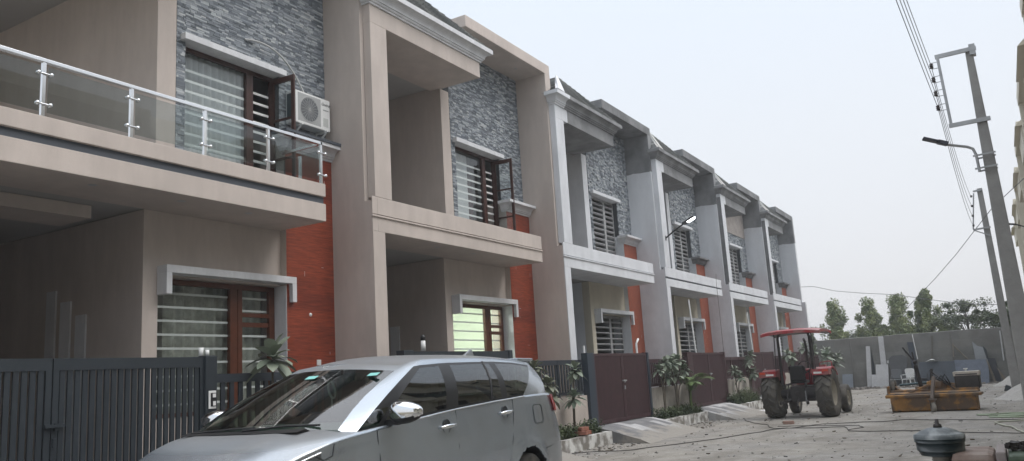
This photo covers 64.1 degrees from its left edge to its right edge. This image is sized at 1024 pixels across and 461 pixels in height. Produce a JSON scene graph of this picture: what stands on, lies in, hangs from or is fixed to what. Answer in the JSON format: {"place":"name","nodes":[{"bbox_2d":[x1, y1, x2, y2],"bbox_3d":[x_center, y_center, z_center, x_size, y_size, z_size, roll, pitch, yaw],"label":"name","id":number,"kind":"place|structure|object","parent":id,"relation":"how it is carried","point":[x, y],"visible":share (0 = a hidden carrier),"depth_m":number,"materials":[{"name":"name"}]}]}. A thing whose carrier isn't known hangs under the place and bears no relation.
{"place":"outdoors","nodes":[
{"label":"outdoors","id":0,"kind":"place"},
{"bbox_2d":[0,0,375,460],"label":"row house","id":1,"kind":"structure","parent":0,"point":[159,234],"depth_m":13.86,"materials":[{"name":"beige paint"}]},
{"bbox_2d":[0,45,326,183],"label":"balcony railing","id":2,"kind":"object","parent":1,"relation":"on","point":[130,97],"visible":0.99,"depth_m":11.77,"materials":[{"name":"silver metal"}]},
{"bbox_2d":[156,279,274,418],"bbox_3d":[-4.983,1.988,13.578,0.340,2.210,2.480,-10,-12,30],"label":"window","id":3,"kind":"structure","parent":1,"relation":"in","point":[224,320],"depth_m":13.76,"materials":[{"name":"red wood"}]},
{"bbox_2d":[184,47,295,176],"bbox_3d":[-4.976,-1.762,14.486,0.700,2.500,2.173,-14,-15,44],"label":"window","id":4,"kind":"structure","parent":1,"relation":"in","point":[208,84],"depth_m":14.62,"materials":[{"name":"brown wood"}]},
{"bbox_2d":[244,38,329,137],"bbox_3d":[-4.173,-2.580,15.390,0.310,1.653,1.929,-10,-12,30],"label":"air conditioner","id":5,"kind":"object","parent":1,"relation":"attached to","point":[312,113],"visible":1,"depth_m":15.62,"materials":[{"name":"white plastic"}]},
{"bbox_2d":[244,333,297,385],"bbox_3d":[-3.485,2.669,11.825,0.750,2.338,0.689,-1,-11,-12],"label":"frangipani","id":6,"kind":"object","parent":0,"point":[270,347],"visible":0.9,"depth_m":11.88,"materials":[{"name":"green plant"}]},
{"bbox_2d":[359,0,572,396],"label":"row house","id":7,"kind":"structure","parent":0,"point":[467,250],"depth_m":20.17,"materials":[{"name":"beige paint"}]},
{"bbox_2d":[453,304,504,350],"bbox_3d":[-0.849,2.906,20.177,0.091,2.140,2.480,-10,-12,30],"label":"window","id":8,"kind":"structure","parent":7,"relation":"in","point":[486,313],"depth_m":20.65,"materials":[{"name":"red wood"}]},
{"bbox_2d":[455,146,515,230],"bbox_3d":[-0.952,-0.790,21.147,0.717,2.500,2.173,-14,-15,44],"label":"window","id":9,"kind":"structure","parent":7,"relation":"in","point":[465,194],"depth_m":21.44,"materials":[{"name":"brown wood"}]},
{"bbox_2d":[562,452,589,460],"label":"driveway ramp","id":10,"kind":"structure","parent":0,"point":[568,457],"depth_m":16.95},
{"bbox_2d":[396,350,512,358],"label":"front gate","id":11,"kind":"structure","parent":10,"relation":"on","point":[506,354],"depth_m":16.46,"materials":[{"name":"grey metal"}]},
{"bbox_2d":[421,334,425,350],"bbox_3d":[-1.711,2.155,15.743,0.100,0.320,0.097,-10,-12,30],"label":"gate lamp","id":12,"kind":"object","parent":11,"relation":"attached to","point":[423,346],"visible":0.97,"depth_m":15.70,"materials":[{"name":"glass"}]},
{"bbox_2d":[542,75,675,418],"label":"row house","id":13,"kind":"structure","parent":0,"point":[616,289],"depth_m":27.08,"materials":[{"name":"paint"}]},
{"bbox_2d":[591,197,616,254],"bbox_3d":[3.047,0.113,27.698,0.092,2.400,2.060,-10,-12,30],"label":"window","id":14,"kind":"structure","parent":13,"relation":"in","point":[604,226],"depth_m":27.93,"materials":[{"name":"metal"}]},
{"bbox_2d":[596,316,624,352],"bbox_3d":[3.167,3.875,26.817,0.082,2.140,2.480,-10,-12,30],"label":"window","id":15,"kind":"structure","parent":13,"relation":"in","point":[610,339],"depth_m":27.08,"materials":[{"name":"metal"}]},
{"bbox_2d":[597,417,701,442],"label":"driveway ramp","id":16,"kind":"structure","parent":0,"point":[646,430],"depth_m":21.76,"materials":[{"name":"concrete"}]},
{"bbox_2d":[581,352,653,426],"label":"front gate","id":17,"kind":"structure","parent":16,"relation":"on","point":[617,387],"depth_m":22.75,"materials":[{"name":"brown"}]},
{"bbox_2d":[425,0,1023,340],"label":"sky","id":18,"kind":"structure","parent":0,"point":[822,110],"materials":[{"name":"white"}]},
{"bbox_2d":[698,403,765,419],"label":"driveway ramp","id":19,"kind":"structure","parent":0,"point":[725,411],"depth_m":28.35,"materials":[{"name":"concrete"}]},
{"bbox_2d":[682,352,729,406],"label":"front gate","id":20,"kind":"structure","parent":19,"relation":"on","point":[716,389],"depth_m":29.68,"materials":[{"name":"brown metal"}]},
{"bbox_2d":[713,173,777,377],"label":"row house","id":21,"kind":"structure","parent":0,"point":[743,249],"depth_m":41.43,"materials":[{"name":"paint"}]},
{"bbox_2d":[729,247,739,284],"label":"window","id":22,"kind":"structure","parent":21,"relation":"in","point":[731,250],"depth_m":41.20,"materials":[{"name":"metal"}]},
{"bbox_2d":[737,327,747,356],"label":"window","id":23,"kind":"structure","parent":21,"relation":"in","point":[740,342],"depth_m":40.34,"materials":[{"name":"metal"}]},
{"bbox_2d":[569,383,1023,460],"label":"court paving","id":24,"kind":"structure","parent":0,"point":[874,446],"depth_m":19.04,"materials":[{"name":"concrete"}]},
{"bbox_2d":[139,350,561,460],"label":"parked car","id":25,"kind":"object","parent":24,"relation":"on","point":[468,405],"visible":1,"depth_m":8.13,"materials":[{"name":"silver metal"}]},
{"bbox_2d":[572,419,1021,453],"bbox_3d":[7.191,5.031,20.490,12.000,0.039,3.653,-3,-10,-5],"label":"electric cable","id":26,"kind":"object","parent":24,"relation":"on","point":[803,426],"visible":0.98,"depth_m":20.70,"materials":[{"name":"grey plastic"}]},
{"bbox_2d":[573,386,1022,460],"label":"debris","id":27,"kind":"object","parent":24,"relation":"on","point":[620,447],"visible":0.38,"depth_m":19.45,"materials":[{"name":"brown plant"}]},
{"bbox_2d":[759,328,852,417],"bbox_3d":[9.675,4.667,26.930,2.160,2.832,3.681,-10,-12,33],"label":"tractor","id":28,"kind":"object","parent":24,"relation":"on","point":[826,390],"visible":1,"depth_m":25.96,"materials":[{"name":"red paint"}]},
{"bbox_2d":[778,425,863,429],"bbox_3d":[8.324,5.177,21.664,1.028,0.034,2.714,0,-11,-21],"label":"electric cable","id":29,"kind":"object","parent":24,"relation":"on","point":[831,425],"visible":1,"depth_m":21.74,"materials":[{"name":"grey plastic"}]},
{"bbox_2d":[842,374,852,387],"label":"granite slab","id":30,"kind":"object","parent":24,"relation":"on","point":[847,379],"depth_m":47.80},
{"bbox_2d":[866,346,871,386],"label":"marble slab","id":31,"kind":"structure","parent":24,"relation":"on","point":[869,372],"depth_m":47.29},
{"bbox_2d":[871,352,874,374],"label":"granite slab","id":32,"kind":"structure","parent":24,"relation":"on","point":[873,370],"depth_m":47.33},
{"bbox_2d":[878,336,885,363],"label":"marble slab","id":33,"kind":"structure","parent":24,"relation":"on","point":[882,350],"depth_m":47.12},
{"bbox_2d":[876,364,888,387],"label":"marble slab","id":34,"kind":"object","parent":24,"relation":"on","point":[882,377],"depth_m":46.67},
{"bbox_2d":[743,418,1021,433],"bbox_3d":[8.433,5.146,21.529,2.328,0.043,12.995,-1,-11,-15],"label":"electric cable","id":35,"kind":"object","parent":24,"relation":"on","point":[890,430],"visible":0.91,"depth_m":19.10,"materials":[{"name":"grey plastic"}]},
{"bbox_2d":[891,369,902,383],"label":"plastic chair","id":36,"kind":"object","parent":24,"relation":"on","point":[896,373],"visible":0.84,"depth_m":46.29,"materials":[{"name":"grey"}]},
{"bbox_2d":[889,355,908,385],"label":"rounded board","id":37,"kind":"object","parent":24,"relation":"on","point":[898,361],"visible":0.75,"depth_m":46.49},
{"bbox_2d":[901,368,916,385],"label":"plastic chair","id":38,"kind":"object","parent":24,"relation":"on","point":[909,373],"visible":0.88,"depth_m":45.77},
{"bbox_2d":[907,342,917,381],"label":"granite slab","id":39,"kind":"structure","parent":24,"relation":"on","point":[910,346],"depth_m":46.35,"materials":[{"name":"stone"}]},
{"bbox_2d":[850,380,1001,389],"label":"rubble","id":40,"kind":"object","parent":24,"relation":"on","point":[871,387],"visible":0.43,"depth_m":45.85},
{"bbox_2d":[885,347,983,412],"bbox_3d":[12.933,4.554,25.252,2.620,2.001,1.529,-10,-12,32],"label":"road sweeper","id":41,"kind":"object","parent":24,"relation":"on","point":[966,386],"visible":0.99,"depth_m":24.95,"materials":[{"name":"orange paint"}]},
{"bbox_2d":[918,361,955,384],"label":"granite slab","id":42,"kind":"object","parent":24,"relation":"on","point":[946,368],"depth_m":45.16,"materials":[{"name":"stone"}]},
{"bbox_2d":[954,359,989,382],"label":"granite slab","id":43,"kind":"object","parent":24,"relation":"on","point":[981,365],"depth_m":44.30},
{"bbox_2d":[987,358,1000,380],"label":"granite slab","id":44,"kind":"object","parent":24,"relation":"on","point":[993,364],"depth_m":44.04,"materials":[{"name":"grey"}]},
{"bbox_2d":[972,342,986,358],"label":"cut sheet","id":45,"kind":"object","parent":44,"relation":"on","point":[979,352],"visible":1,"depth_m":44.61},
{"bbox_2d":[976,412,1023,417],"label":"garden hose","id":46,"kind":"object","parent":24,"relation":"on","point":[1010,415],"visible":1,"depth_m":21.53,"materials":[{"name":"green"}]},
{"bbox_2d":[994,376,1010,385],"bbox_3d":[24.277,7.257,39.575,2.416,0.509,3.237,-10,-12,30],"label":"sand mound","id":47,"kind":"object","parent":24,"relation":"on","point":[1005,381],"visible":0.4,"depth_m":39.31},
{"bbox_2d":[995,383,1022,400],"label":"sand mound","id":48,"kind":"object","parent":24,"relation":"on","point":[1014,393],"visible":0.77,"depth_m":28.43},
{"bbox_2d":[994,419,1023,432],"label":"garden hose","id":49,"kind":"object","parent":24,"relation":"on","point":[1015,428],"visible":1,"depth_m":19.23,"materials":[{"name":"beige"}]},
{"bbox_2d":[913,419,1023,460],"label":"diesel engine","id":50,"kind":"object","parent":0,"point":[937,441],"visible":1,"depth_m":3.90,"materials":[{"name":"grey metal"}]},
{"bbox_2d":[1011,199,1023,273],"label":"opposite house","id":51,"kind":"structure","parent":0,"point":[1016,232],"depth_m":52.71,"materials":[{"name":"beige paint"}]},
{"bbox_2d":[1012,167,1023,241],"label":"opposite house","id":52,"kind":"structure","parent":0,"point":[1017,209],"depth_m":44.37,"materials":[{"name":"beige paint"}]},
{"bbox_2d":[1013,121,1023,202],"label":"opposite house","id":53,"kind":"structure","parent":0,"point":[1018,175],"depth_m":36.42,"materials":[{"name":"beige paint"}]},
{"bbox_2d":[1014,81,1023,164],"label":"opposite house","id":54,"kind":"structure","parent":0,"point":[1019,134],"depth_m":29.07,"materials":[{"name":"beige paint"}]},
{"bbox_2d":[1016,0,1023,82],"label":"opposite house","id":55,"kind":"structure","parent":0,"point":[1020,65],"depth_m":22.37,"materials":[{"name":"beige paint"}]},
{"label":"yard ground","id":56,"kind":"structure","parent":0,"visible":0},
{"bbox_2d":[202,356,216,414],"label":"gate pillar","id":57,"kind":"structure","parent":56,"relation":"on","point":[210,373],"depth_m":11.18,"materials":[{"name":"grey stone"}]},
{"bbox_2d":[198,348,208,355],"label":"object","id":58,"kind":"object","parent":57,"relation":"on","point":[201,350],"visible":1,"depth_m":11.22,"materials":[{"name":"glass"}]},
{"bbox_2d":[208,391,215,408],"bbox_3d":[-4.078,2.304,11.146,0.026,0.240,0.120,-10,-12,30],"label":"doorbell plate","id":59,"kind":"object","parent":57,"relation":"attached to","point":[211,399],"visible":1,"depth_m":11.13,"materials":[{"name":"white plastic"}]},
{"bbox_2d":[217,372,293,410],"bbox_3d":[-3.110,3.267,12.970,0.200,2.050,4.130,-10,-12,30],"label":"front fence","id":60,"kind":"object","parent":56,"relation":"on","point":[241,378],"visible":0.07,"depth_m":11.81,"materials":[{"name":"metal"}]},
{"bbox_2d":[527,360,588,430],"bbox_3d":[0.910,4.196,19.619,0.200,2.130,3.720,-10,-12,30],"label":"front fence","id":61,"kind":"object","parent":56,"relation":"on","point":[566,416],"visible":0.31,"depth_m":20.25,"materials":[{"name":"beige paint"}]},
{"bbox_2d":[561,431,612,452],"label":"planter kerb","id":62,"kind":"structure","parent":56,"relation":"on","point":[579,443],"depth_m":19.41,"materials":[{"name":"concrete"}]},
{"bbox_2d":[649,358,689,417],"bbox_3d":[5.002,5.197,26.373,0.200,2.100,3.520,-10,-12,30],"label":"front fence","id":63,"kind":"object","parent":56,"relation":"on","point":[657,397],"visible":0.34,"depth_m":25.97,"materials":[{"name":"paint"}]},
{"bbox_2d":[664,411,708,424],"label":"planter kerb","id":64,"kind":"structure","parent":56,"relation":"on","point":[694,418],"depth_m":25.84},
{"bbox_2d":[645,133,737,406],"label":"row house","id":65,"kind":"structure","parent":56,"relation":"on","point":[691,255],"depth_m":34.47,"materials":[{"name":"paint"}]},
{"bbox_2d":[665,216,695,240],"bbox_3d":[5.921,-0.085,28.896,1.166,0.706,0.240,-10,-12,30],"label":"wall lamp","id":66,"kind":"object","parent":65,"relation":"attached to","point":[688,220],"visible":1,"depth_m":28.76,"materials":[{"name":"white plastic"}]},
{"bbox_2d":[674,227,689,272],"bbox_3d":[7.031,1.072,34.276,0.092,2.400,2.060,-10,-12,30],"label":"window","id":67,"kind":"structure","parent":65,"relation":"in","point":[679,233],"depth_m":34.55,"materials":[{"name":"metal"}]},
{"bbox_2d":[679,323,697,352],"bbox_3d":[7.151,4.835,33.395,0.082,2.140,2.480,-10,-12,30],"label":"window","id":68,"kind":"structure","parent":65,"relation":"in","point":[686,331],"depth_m":33.65,"materials":[{"name":"metal"}]},
{"bbox_2d":[688,300,696,352],"bbox_3d":[6.577,4.573,29.340,0.172,4.202,0.064,3,-12,-32],"label":"plastic pipe","id":69,"kind":"object","parent":56,"relation":"on","point":[692,326],"visible":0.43,"depth_m":29.52,"materials":[{"name":"white plastic"}]},
{"bbox_2d":[723,357,749,402],"bbox_3d":[9.027,6.166,33.019,0.200,2.100,3.300,-10,-12,30],"label":"front fence","id":70,"kind":"object","parent":56,"relation":"on","point":[738,362],"visible":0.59,"depth_m":33.11,"materials":[{"name":"paint"}]},
{"bbox_2d":[746,312,753,351],"bbox_3d":[10.565,5.607,35.905,0.172,4.053,0.064,3,-12,-32],"label":"plastic pipe","id":71,"kind":"object","parent":56,"relation":"on","point":[749,331],"visible":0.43,"depth_m":36.09,"materials":[{"name":"white plastic"}]},
{"bbox_2d":[739,400,762,408],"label":"planter kerb","id":72,"kind":"structure","parent":56,"relation":"on","point":[758,404],"depth_m":32.42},
{"bbox_2d":[774,356,790,387],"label":"front fence","id":73,"kind":"object","parent":56,"relation":"on","point":[785,368],"visible":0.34,"depth_m":40.30,"materials":[{"name":"paint"}]},
{"bbox_2d":[759,201,809,373],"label":"row house","id":74,"kind":"structure","parent":56,"relation":"on","point":[790,306],"depth_m":48.33,"materials":[{"name":"paint"}]},
{"bbox_2d":[807,286,996,304],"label":"slack wire","id":75,"kind":"object","parent":74,"relation":"attached to","point":[907,296],"visible":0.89,"depth_m":43.23,"materials":[{"name":"grey metal"}]},
{"bbox_2d":[808,355,818,367],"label":"front fence","id":76,"kind":"object","parent":56,"relation":"on","point":[816,360],"visible":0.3,"depth_m":47.30,"materials":[{"name":"paint"}]},
{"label":"planter soil","id":77,"kind":"structure","parent":56,"relation":"on","visible":0},
{"bbox_2d":[528,359,562,412],"bbox_3d":[0.635,3.855,18.429,0.748,1.900,1.920,-10,-12,30],"label":"frangipani","id":78,"kind":"object","parent":77,"relation":"on","point":[549,387],"visible":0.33,"depth_m":18.73,"materials":[{"name":"green plant"}]},
{"bbox_2d":[563,360,587,429],"bbox_3d":[1.597,4.092,19.930,0.647,1.846,0.855,-10,-12,30],"label":"frangipani","id":79,"kind":"object","parent":77,"relation":"on","point":[573,376],"visible":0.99,"depth_m":19.92,"materials":[{"name":"green plant"}]},
{"bbox_2d":[559,418,604,439],"bbox_3d":[1.269,4.719,19.398,0.705,0.494,3.432,-10,-12,30],"label":"ground cover","id":80,"kind":"object","parent":77,"relation":"on","point":[568,433],"visible":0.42,"depth_m":19.73,"materials":[{"name":"green plant"}]},
{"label":"planter soil","id":81,"kind":"structure","parent":56,"relation":"on","visible":0},
{"bbox_2d":[652,356,673,418],"bbox_3d":[4.692,4.821,25.131,0.559,1.914,1.169,-10,-12,30],"label":"frangipani","id":82,"kind":"object","parent":81,"relation":"on","point":[664,374],"visible":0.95,"depth_m":25.16,"materials":[{"name":"green plant"}]},
{"bbox_2d":[652,402,703,418],"bbox_3d":[5.245,5.696,25.940,0.692,0.449,3.841,-10,-12,30],"label":"ground cover","id":83,"kind":"object","parent":81,"relation":"on","point":[675,412],"visible":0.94,"depth_m":25.58,"materials":[{"name":"green plant"}]},
{"bbox_2d":[666,353,692,410],"bbox_3d":[5.327,4.936,26.230,0.712,2.013,1.715,-10,-12,30],"label":"frangipani","id":84,"kind":"object","parent":81,"relation":"on","point":[676,362],"visible":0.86,"depth_m":26.14,"materials":[{"name":"green plant"}]},
{"bbox_2d":[680,373,714,413],"bbox_3d":[6.192,5.374,27.016,1.139,1.322,2.650,-6,-11,14],"label":"palm sapling","id":85,"kind":"object","parent":81,"relation":"on","point":[690,387],"visible":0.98,"depth_m":26.84,"materials":[{"name":"green plant"}]},
{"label":"planter soil","id":86,"kind":"structure","parent":56,"relation":"on","visible":0},
{"bbox_2d":[728,365,745,398],"bbox_3d":[8.848,6.011,31.972,0.620,1.538,1.180,-10,-12,30],"label":"frangipani","id":87,"kind":"object","parent":86,"relation":"on","point":[734,372],"visible":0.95,"depth_m":31.88,"materials":[{"name":"green plant"}]},
{"bbox_2d":[725,386,760,403],"bbox_3d":[9.191,6.552,32.455,0.707,0.702,3.797,-10,-12,30],"label":"ground cover","id":88,"kind":"object","parent":86,"relation":"on","point":[745,397],"visible":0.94,"depth_m":32.05,"materials":[{"name":"green plant"}]},
{"bbox_2d":[742,350,758,392],"bbox_3d":[9.847,5.978,33.694,0.838,2.099,0.791,2,-12,-27],"label":"frangipani","id":89,"kind":"object","parent":86,"relation":"on","point":[748,359],"visible":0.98,"depth_m":33.58,"materials":[{"name":"green plant"}]},
{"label":"planter soil","id":90,"kind":"structure","parent":56,"relation":"on","visible":0},
{"bbox_2d":[780,348,801,385],"bbox_3d":[13.406,6.690,39.061,0.811,2.202,1.313,-12,-14,40],"label":"frangipani","id":91,"kind":"object","parent":90,"relation":"on","point":[791,362],"visible":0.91,"depth_m":39.07,"materials":[{"name":"green plant"}]},
{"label":"ground","id":92,"kind":"structure","parent":0,"visible":0},
{"bbox_2d":[819,298,849,339],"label":"eucalyptus tree","id":93,"kind":"object","parent":92,"relation":"on","point":[836,322],"visible":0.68,"depth_m":61.65,"materials":[{"name":"green plant"}]},
{"bbox_2d":[848,327,889,337],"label":"spreading tree","id":94,"kind":"object","parent":92,"relation":"on","point":[853,335],"visible":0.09,"depth_m":77.44,"materials":[{"name":"green plant"}]},
{"bbox_2d":[854,296,890,337],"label":"eucalyptus tree","id":95,"kind":"object","parent":92,"relation":"on","point":[872,319],"visible":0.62,"depth_m":61.40,"materials":[{"name":"green plant"}]},
{"bbox_2d":[877,292,920,335],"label":"eucalyptus tree","id":96,"kind":"object","parent":92,"relation":"on","point":[898,307],"visible":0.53,"depth_m":59.52,"materials":[{"name":"green plant"}]},
{"bbox_2d":[814,326,1018,387],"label":"boundary wall","id":97,"kind":"structure","parent":92,"relation":"on","point":[853,351],"depth_m":46.33,"materials":[{"name":"paint"}]},
{"bbox_2d":[906,288,948,332],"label":"eucalyptus tree","id":98,"kind":"object","parent":92,"relation":"on","point":[925,322],"visible":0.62,"depth_m":58.68,"materials":[{"name":"green plant"}]},
{"bbox_2d":[931,296,998,330],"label":"spreading tree","id":99,"kind":"object","parent":92,"relation":"on","point":[975,316],"visible":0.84,"depth_m":57.00,"materials":[{"name":"green plant"}]},
{"bbox_2d":[929,43,1023,399],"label":"power pole","id":100,"kind":"object","parent":92,"relation":"on","point":[1014,291],"visible":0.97,"depth_m":17.28,"materials":[{"name":"concrete"}]},
{"bbox_2d":[896,0,973,225],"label":"power wire","id":101,"kind":"object","parent":100,"relation":"attached to","point":[932,94],"visible":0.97,"depth_m":16.72,"materials":[{"name":"grey metal"}]},
{"bbox_2d":[900,0,972,215],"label":"power wire","id":102,"kind":"object","parent":100,"relation":"attached to","point":[935,93],"visible":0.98,"depth_m":17.47,"materials":[{"name":"grey metal"}]},
{"bbox_2d":[903,0,971,205],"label":"power wire","id":103,"kind":"object","parent":100,"relation":"attached to","point":[935,88],"visible":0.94,"depth_m":18.07,"materials":[{"name":"grey metal"}]},
{"bbox_2d":[906,0,970,195],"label":"power wire","id":104,"kind":"object","parent":100,"relation":"attached to","point":[936,86],"visible":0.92,"depth_m":19.20,"materials":[{"name":"grey metal"}]},
{"bbox_2d":[922,137,997,171],"bbox_3d":[9.721,-1.647,17.745,1.451,0.888,0.455,-6,-11,13],"label":"street lamp","id":105,"kind":"object","parent":100,"relation":"attached to","point":[942,143],"visible":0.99,"depth_m":17.65,"materials":[{"name":"metal"}]},
{"bbox_2d":[970,188,1020,386],"bbox_3d":[19.272,2.388,32.720,0.774,8.350,0.324,-10,-12,30],"label":"power pole","id":106,"kind":"object","parent":92,"relation":"on","point":[1009,351],"visible":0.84,"depth_m":32.54,"materials":[{"name":"concrete"}]},
{"bbox_2d":[880,178,1023,330],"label":"taut wire","id":107,"kind":"object","parent":106,"relation":"attached to","point":[954,256],"visible":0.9,"depth_m":38.44,"materials":[{"name":"grey metal"}]},
{"bbox_2d":[983,301,1010,327],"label":"spreading tree","id":108,"kind":"object","parent":92,"relation":"on","point":[994,316],"visible":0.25,"depth_m":52.98,"materials":[{"name":"green plant"}]},
{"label":"driveway ramp","id":109,"kind":"structure","parent":0,"visible":0},
{"bbox_2d":[786,351,806,385],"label":"front gate","id":110,"kind":"structure","parent":109,"relation":"on","point":[800,357],"depth_m":42.93,"materials":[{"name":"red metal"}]},
{"bbox_2d":[798,341,835,367],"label":"frangipani","id":111,"kind":"object","parent":109,"relation":"on","point":[825,353],"visible":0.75,"depth_m":41.87,"materials":[{"name":"green plant"}]},
{"bbox_2d":[819,346,844,366],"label":"frangipani","id":112,"kind":"object","parent":109,"relation":"on","point":[837,358],"visible":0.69,"depth_m":43.72,"materials":[{"name":"green plant"}]},
{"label":"driveway ramp","id":113,"kind":"structure","parent":0,"visible":0},
{"bbox_2d":[0,355,214,460],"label":"front gate","id":114,"kind":"structure","parent":113,"relation":"on","point":[185,413],"depth_m":9.80,"materials":[{"name":"grey metal"}]},
{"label":"driveway ramp","id":115,"kind":"structure","parent":0,"visible":0},
{"bbox_2d":[744,352,774,395],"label":"front gate","id":116,"kind":"structure","parent":115,"relation":"on","point":[764,361],"depth_m":35.99,"materials":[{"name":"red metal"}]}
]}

